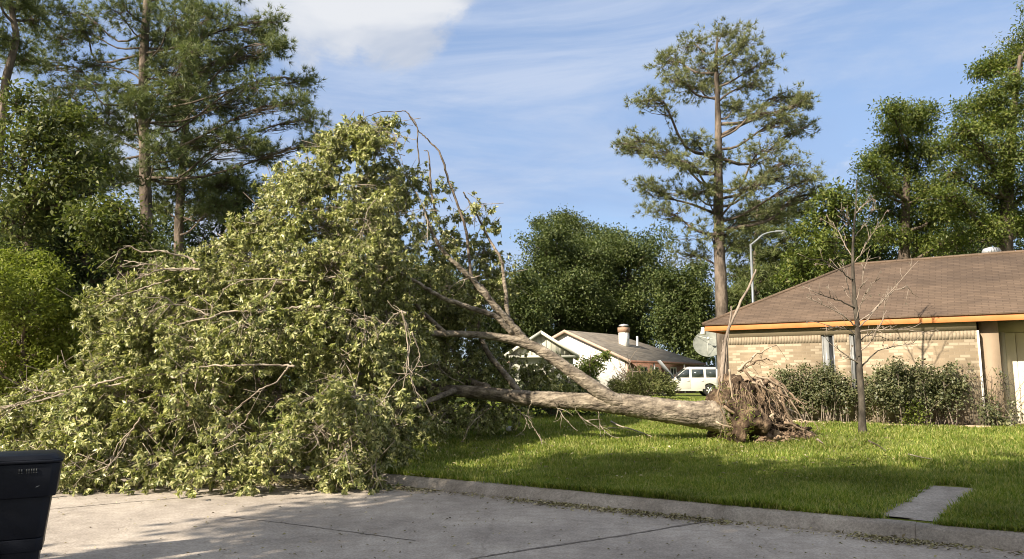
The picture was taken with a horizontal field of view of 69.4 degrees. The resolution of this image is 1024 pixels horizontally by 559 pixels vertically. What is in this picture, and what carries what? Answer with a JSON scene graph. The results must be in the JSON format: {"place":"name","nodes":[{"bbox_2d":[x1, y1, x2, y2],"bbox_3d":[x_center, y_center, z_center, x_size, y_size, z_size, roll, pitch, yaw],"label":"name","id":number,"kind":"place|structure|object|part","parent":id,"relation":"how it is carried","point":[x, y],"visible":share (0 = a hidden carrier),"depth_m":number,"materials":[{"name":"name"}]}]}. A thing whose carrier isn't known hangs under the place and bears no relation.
{"place":"outdoors","nodes":[
{"label":"outdoors","id":0,"kind":"place"},
{"bbox_2d":[0,0,1023,380],"label":"sky","id":1,"kind":"structure","parent":0,"point":[522,105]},
{"bbox_2d":[40,461,1023,558],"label":"road","id":2,"kind":"structure","parent":0,"point":[107,534],"depth_m":7.58,"materials":[{"name":"grey concrete"}]},
{"bbox_2d":[0,449,65,558],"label":"wheelie bin","id":3,"kind":"object","parent":2,"relation":"on","point":[29,482],"visible":1,"depth_m":5.95,"materials":[{"name":"plastic"}]},
{"bbox_2d":[56,490,285,508],"bbox_3d":[-4.403,2.875,9.699,3.335,0.001,0.177,5,-9,-33],"label":"road joint","id":4,"kind":"object","parent":2,"relation":"on","point":[160,499],"visible":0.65,"depth_m":9.61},
{"bbox_2d":[227,516,415,540],"bbox_3d":[-2.110,2.624,7.850,2.722,0.001,0.067,-4,-9,29],"label":"road joint","id":5,"kind":"object","parent":2,"relation":"on","point":[323,528],"visible":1,"depth_m":7.76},
{"bbox_2d":[124,450,1023,552],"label":"kerb","id":6,"kind":"structure","parent":2,"relation":"on","point":[1011,541],"depth_m":8.14,"materials":[{"name":"grey concrete"}]},
{"bbox_2d":[470,520,712,558],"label":"road joint","id":7,"kind":"object","parent":2,"relation":"on","point":[587,540],"visible":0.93,"depth_m":7.14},
{"bbox_2d":[140,382,1023,532],"bbox_3d":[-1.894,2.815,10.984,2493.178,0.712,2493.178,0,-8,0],"label":"lawn","id":8,"kind":"structure","parent":0,"point":[688,395],"depth_m":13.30,"materials":[{"name":"plant"}]},
{"bbox_2d":[0,0,69,186],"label":"pine tree","id":9,"kind":"object","parent":8,"relation":"on","point":[13,44],"visible":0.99,"depth_m":25.74,"materials":[{"name":"green plant"}]},
{"bbox_2d":[0,243,99,411],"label":"bush","id":10,"kind":"object","parent":8,"relation":"on","point":[31,322],"visible":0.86,"depth_m":17.31,"materials":[{"name":"green plant"}]},
{"bbox_2d":[0,76,128,303],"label":"leafy tree","id":11,"kind":"object","parent":8,"relation":"on","point":[38,139],"visible":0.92,"depth_m":21.79,"materials":[{"name":"green plant"}]},
{"bbox_2d":[0,181,134,306],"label":"oak tree","id":12,"kind":"object","parent":8,"relation":"on","point":[6,245],"visible":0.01,"depth_m":46.86,"materials":[{"name":"green plant"}]},
{"bbox_2d":[32,172,159,362],"bbox_3d":[-13.268,0.349,23.675,4.898,8.428,3.942,-3,-8,24],"label":"leafy tree","id":13,"kind":"object","parent":8,"relation":"on","point":[84,271],"visible":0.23,"depth_m":23.27,"materials":[{"name":"green plant"}]},
{"bbox_2d":[0,368,234,433],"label":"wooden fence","id":14,"kind":"object","parent":8,"relation":"on","point":[162,410],"visible":0.01,"depth_m":17.79,"materials":[{"name":"brown wood"}]},
{"bbox_2d":[44,183,193,354],"bbox_3d":[-10.787,0.705,20.544,5.037,6.973,2.989,0,-8,0],"label":"leafy tree","id":15,"kind":"object","parent":8,"relation":"on","point":[98,220],"visible":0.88,"depth_m":20.72,"materials":[{"name":"green plant"}]},
{"bbox_2d":[1,319,281,402],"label":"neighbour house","id":16,"kind":"structure","parent":8,"relation":"on","point":[187,333],"depth_m":31.23,"materials":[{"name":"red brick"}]},
{"bbox_2d":[65,200,234,276],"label":"oak tree","id":17,"kind":"object","parent":8,"relation":"on","point":[164,226],"visible":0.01,"depth_m":53.00,"materials":[{"name":"green plant"}]},
{"bbox_2d":[18,0,333,326],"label":"pine tree","id":18,"kind":"object","parent":8,"relation":"on","point":[145,56],"visible":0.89,"depth_m":26.82,"materials":[{"name":"green plant"}]},
{"bbox_2d":[123,0,267,279],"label":"pine tree","id":19,"kind":"object","parent":8,"relation":"on","point":[207,202],"visible":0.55,"depth_m":31.40,"materials":[{"name":"green plant"}]},
{"bbox_2d":[160,190,274,281],"bbox_3d":[-12.727,0.766,32.952,6.882,9.588,4.474,0,-8,0],"label":"leafy tree","id":20,"kind":"object","parent":8,"relation":"on","point":[197,235],"visible":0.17,"depth_m":32.56,"materials":[{"name":"green plant"}]},
{"bbox_2d":[0,110,821,498],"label":"fallen tree","id":21,"kind":"object","parent":8,"relation":"on","point":[236,328],"visible":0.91,"depth_m":12.43,"materials":[{"name":"green plant"}]},
{"bbox_2d":[360,259,492,372],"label":"oak tree","id":22,"kind":"object","parent":8,"relation":"on","point":[457,278],"visible":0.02,"depth_m":61.41,"materials":[{"name":"green plant"}]},
{"bbox_2d":[282,347,715,389],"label":"undergrowth","id":23,"kind":"object","parent":8,"relation":"on","point":[307,386],"depth_m":82.40,"materials":[{"name":"green plant"}]},
{"bbox_2d":[480,260,559,366],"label":"oak tree","id":24,"kind":"object","parent":8,"relation":"on","point":[529,305],"visible":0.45,"depth_m":65.08,"materials":[{"name":"green plant"}]},
{"bbox_2d":[45,419,1022,558],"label":"leaf litter","id":25,"kind":"object","parent":8,"relation":"on","point":[302,482],"visible":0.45,"depth_m":9.08,"materials":[{"name":"plant"}]},
{"bbox_2d":[504,331,579,383],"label":"sage house","id":26,"kind":"structure","parent":8,"relation":"on","point":[551,343],"depth_m":46.69,"materials":[{"name":"grey"}]},
{"bbox_2d":[514,364,561,383],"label":"garage door","id":27,"kind":"structure","parent":26,"relation":"in","point":[516,365],"depth_m":46.64,"materials":[{"name":"white"}]},
{"bbox_2d":[506,377,606,416],"bbox_3d":[1.096,3.109,20.160,2.970,1.270,3.276,0,-8,0],"label":"leafy bush","id":28,"kind":"object","parent":8,"relation":"on","point":[552,411],"visible":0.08,"depth_m":19.69,"materials":[{"name":"green plant"}]},
{"bbox_2d":[525,203,606,255],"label":"oak tree","id":29,"kind":"object","parent":8,"relation":"on","point":[581,225],"visible":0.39,"depth_m":92.72,"materials":[{"name":"green plant"}]},
{"bbox_2d":[505,214,630,336],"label":"oak tree","id":30,"kind":"object","parent":8,"relation":"on","point":[579,311],"visible":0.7,"depth_m":72.62,"materials":[{"name":"green plant"}]},
{"bbox_2d":[573,350,614,381],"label":"tree","id":31,"kind":"object","parent":8,"relation":"on","point":[590,366],"visible":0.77,"depth_m":43.73,"materials":[{"name":"green plant"}]},
{"bbox_2d":[555,222,644,330],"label":"oak tree","id":32,"kind":"object","parent":8,"relation":"on","point":[598,232],"visible":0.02,"depth_m":85.50,"materials":[{"name":"green plant"}]},
{"bbox_2d":[507,324,706,393],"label":"white house","id":33,"kind":"structure","parent":8,"relation":"on","point":[588,343],"depth_m":58.07,"materials":[{"name":"wood"}]},
{"bbox_2d":[670,367,676,374],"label":"window","id":34,"kind":"structure","parent":33,"relation":"in","point":[673,370],"depth_m":60.28,"materials":[{"name":"black glass"}]},
{"bbox_2d":[564,218,682,350],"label":"oak tree","id":35,"kind":"object","parent":8,"relation":"on","point":[636,294],"visible":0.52,"depth_m":75.35,"materials":[{"name":"green plant"}]},
{"bbox_2d":[610,421,651,436],"bbox_3d":[2.444,3.132,15.610,0.106,0.143,3.076,1,-8,-7],"label":"stick","id":36,"kind":"object","parent":8,"relation":"on","point":[628,428],"visible":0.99,"depth_m":15.67,"materials":[{"name":"brown wood"}]},
{"bbox_2d":[604,347,681,398],"bbox_3d":[7.130,5.174,40.728,4.246,2.861,4.535,0,-8,0],"label":"juniper bush","id":37,"kind":"object","parent":8,"relation":"on","point":[653,382],"visible":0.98,"depth_m":39.91,"materials":[{"name":"green plant"}]},
{"bbox_2d":[643,257,715,365],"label":"oak tree","id":38,"kind":"object","parent":8,"relation":"on","point":[685,311],"visible":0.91,"depth_m":68.77,"materials":[{"name":"green plant"}]},
{"bbox_2d":[657,360,715,395],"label":"parked car","id":39,"kind":"object","parent":8,"relation":"on","point":[693,378],"visible":0.37,"depth_m":48.71,"materials":[{"name":"paint"}]},
{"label":"door","id":40,"kind":"part","parent":39,"relation":"part of","materials":[{"name":"paint"}]},
{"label":"door","id":41,"kind":"part","parent":39,"relation":"part of","materials":[{"name":"paint"}]},
{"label":"quarter window","id":42,"kind":"part","parent":39,"relation":"part of","materials":[{"name":"grey glass"}]},
{"bbox_2d":[693,331,717,387],"bbox_3d":[7.932,3.621,29.659,1.189,3.207,0.756,0,-8,0],"label":"satellite dish","id":43,"kind":"object","parent":8,"relation":"on","point":[705,345],"visible":0.75,"depth_m":29.92,"materials":[{"name":"white metal"}]},
{"bbox_2d":[610,15,838,386],"bbox_3d":[8.239,-2.908,28.286,8.982,15.659,5.755,0,-8,0],"label":"pine tree","id":44,"kind":"object","parent":8,"relation":"on","point":[715,191],"visible":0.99,"depth_m":28.62,"materials":[{"name":"green plant"}]},
{"bbox_2d":[720,269,756,388],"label":"bare tree","id":45,"kind":"object","parent":8,"relation":"on","point":[724,352],"visible":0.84,"depth_m":14.86,"materials":[{"name":"brown plant"}]},
{"bbox_2d":[713,261,787,311],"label":"oak tree","id":46,"kind":"object","parent":8,"relation":"on","point":[763,293],"visible":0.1,"depth_m":56.08,"materials":[{"name":"green plant"}]},
{"bbox_2d":[705,193,823,305],"bbox_3d":[14.102,0.855,40.618,7.613,11.652,5.634,6,-10,-38],"label":"tree","id":47,"kind":"object","parent":8,"relation":"on","point":[767,257],"visible":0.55,"depth_m":39.99,"materials":[{"name":"green plant"}]},
{"bbox_2d":[750,230,786,302],"bbox_3d":[9.080,1.403,26.048,1.469,6.398,0.331,0,-8,0],"label":"street lamp","id":48,"kind":"object","parent":8,"relation":"on","point":[781,232],"visible":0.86,"depth_m":26.34,"materials":[{"name":"metal"}]},
{"bbox_2d":[779,239,857,276],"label":"oak tree","id":49,"kind":"object","parent":8,"relation":"on","point":[811,250],"visible":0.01,"depth_m":62.19,"materials":[{"name":"green plant"}]},
{"bbox_2d":[764,176,877,288],"bbox_3d":[10.314,0.562,24.293,3.850,7.695,3.370,0,-8,0],"label":"leafy tree","id":50,"kind":"object","parent":8,"relation":"on","point":[833,201],"visible":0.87,"depth_m":24.12,"materials":[{"name":"green plant"}]},
{"bbox_2d":[700,247,1023,424],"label":"brick house","id":51,"kind":"structure","parent":8,"relation":"on","point":[970,307],"depth_m":17.51,"materials":[{"name":"beige brick"}]},
{"bbox_2d":[821,334,835,381],"bbox_3d":[7.629,2.087,17.775,0.285,1.519,0.090,-5,-9,32],"label":"window","id":52,"kind":"structure","parent":51,"relation":"in","point":[828,352],"depth_m":17.81,"materials":[{"name":"black"}]},
{"bbox_2d":[849,334,856,398],"bbox_3d":[8.095,2.047,17.480,0.155,1.519,0.090,-5,-9,32],"label":"window","id":53,"kind":"structure","parent":51,"relation":"in","point":[851,336],"depth_m":17.49,"materials":[{"name":"black"}]},
{"bbox_2d":[1004,332,1023,423],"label":"garage door","id":54,"kind":"structure","parent":51,"relation":"in","point":[1014,341],"depth_m":16.57,"materials":[{"name":"white"}]},
{"bbox_2d":[800,181,938,432],"bbox_3d":[6.910,0.539,14.642,2.711,5.156,1.278,0,-8,0],"label":"dead sapling","id":55,"kind":"object","parent":8,"relation":"on","point":[862,425],"visible":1,"depth_m":14.55,"materials":[{"name":"brown wood"}]},
{"bbox_2d":[793,420,992,427],"bbox_3d":[8.514,3.257,15.804,6.824,0.371,0.174,-5,-9,32],"label":"bed edging","id":56,"kind":"object","parent":8,"relation":"on","point":[978,426],"visible":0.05,"depth_m":15.76,"materials":[{"name":"beige paint"}]},
{"bbox_2d":[846,92,980,258],"bbox_3d":[16.600,-1.256,30.891,6.218,13.180,5.663,0,-8,0],"label":"leafy tree","id":57,"kind":"object","parent":8,"relation":"on","point":[904,119],"visible":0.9,"depth_m":30.93,"materials":[{"name":"green plant"}]},
{"bbox_2d":[840,213,995,262],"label":"leafy tree","id":58,"kind":"object","parent":8,"relation":"on","point":[885,254],"visible":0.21,"depth_m":36.04,"materials":[{"name":"green plant"}]},
{"bbox_2d":[893,202,1023,258],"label":"oak tree","id":59,"kind":"object","parent":8,"relation":"on","point":[1018,244],"depth_m":59.49,"materials":[{"name":"green plant"}]},
{"bbox_2d":[912,0,1023,250],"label":"leafy tree","id":60,"kind":"object","parent":8,"relation":"on","point":[997,118],"visible":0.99,"depth_m":29.34,"materials":[{"name":"green plant"}]},
{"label":"planting bed","id":61,"kind":"structure","parent":8,"relation":"on","visible":0},
{"bbox_2d":[767,364,817,418],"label":"shrub","id":62,"kind":"object","parent":61,"relation":"on","point":[786,381],"visible":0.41,"depth_m":17.59,"materials":[{"name":"green plant"}]},
{"bbox_2d":[784,358,853,421],"bbox_3d":[7.199,2.628,17.434,1.061,1.563,1.854,7,-10,-41],"label":"shrub","id":63,"kind":"object","parent":61,"relation":"on","point":[822,376],"visible":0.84,"depth_m":17.34,"materials":[{"name":"green plant"}]},
{"bbox_2d":[813,360,875,421],"bbox_3d":[7.728,2.606,17.163,1.367,1.531,0.963,-5,-9,35],"label":"shrub","id":64,"kind":"object","parent":61,"relation":"on","point":[851,397],"visible":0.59,"depth_m":17.06,"materials":[{"name":"green plant"}]},
{"bbox_2d":[854,359,912,423],"bbox_3d":[8.438,2.514,16.522,1.425,1.542,0.963,-2,-8,13],"label":"shrub","id":65,"kind":"object","parent":61,"relation":"on","point":[880,397],"visible":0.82,"depth_m":16.45,"materials":[{"name":"green plant"}]},
{"bbox_2d":[876,355,940,424],"bbox_3d":[8.749,2.477,16.381,1.218,1.578,1.295,0,-8,0],"label":"shrub","id":66,"kind":"object","parent":61,"relation":"on","point":[915,389],"visible":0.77,"depth_m":16.22,"materials":[{"name":"green plant"}]},
{"bbox_2d":[898,393,934,424],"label":"shrub","id":67,"kind":"object","parent":61,"relation":"on","point":[919,418],"visible":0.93,"depth_m":16.00,"materials":[{"name":"green plant"}]},
{"bbox_2d":[905,357,977,424],"bbox_3d":[9.344,2.449,16.052,1.098,1.545,1.176,4,-9,-30],"label":"shrub","id":68,"kind":"object","parent":61,"relation":"on","point":[941,382],"visible":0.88,"depth_m":15.96,"materials":[{"name":"green plant"}]},
{"bbox_2d":[934,363,1010,424],"bbox_3d":[9.845,2.487,15.897,1.564,1.427,0.459,-4,-9,27],"label":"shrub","id":69,"kind":"object","parent":61,"relation":"on","point":[991,381],"visible":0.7,"depth_m":15.84,"materials":[{"name":"plant"}]},
{"bbox_2d":[970,388,1022,425],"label":"shrub","id":70,"kind":"object","parent":61,"relation":"on","point":[990,417],"visible":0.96,"depth_m":15.44,"materials":[{"name":"green plant"}]},
{"bbox_2d":[981,366,1023,425],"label":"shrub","id":71,"kind":"object","parent":61,"relation":"on","point":[1005,383],"visible":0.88,"depth_m":15.61,"materials":[{"name":"plant"}]},
{"bbox_2d":[883,486,973,520],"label":"path","id":72,"kind":"structure","parent":0,"point":[928,504],"depth_m":8.10,"materials":[{"name":"grey concrete"}]}
]}

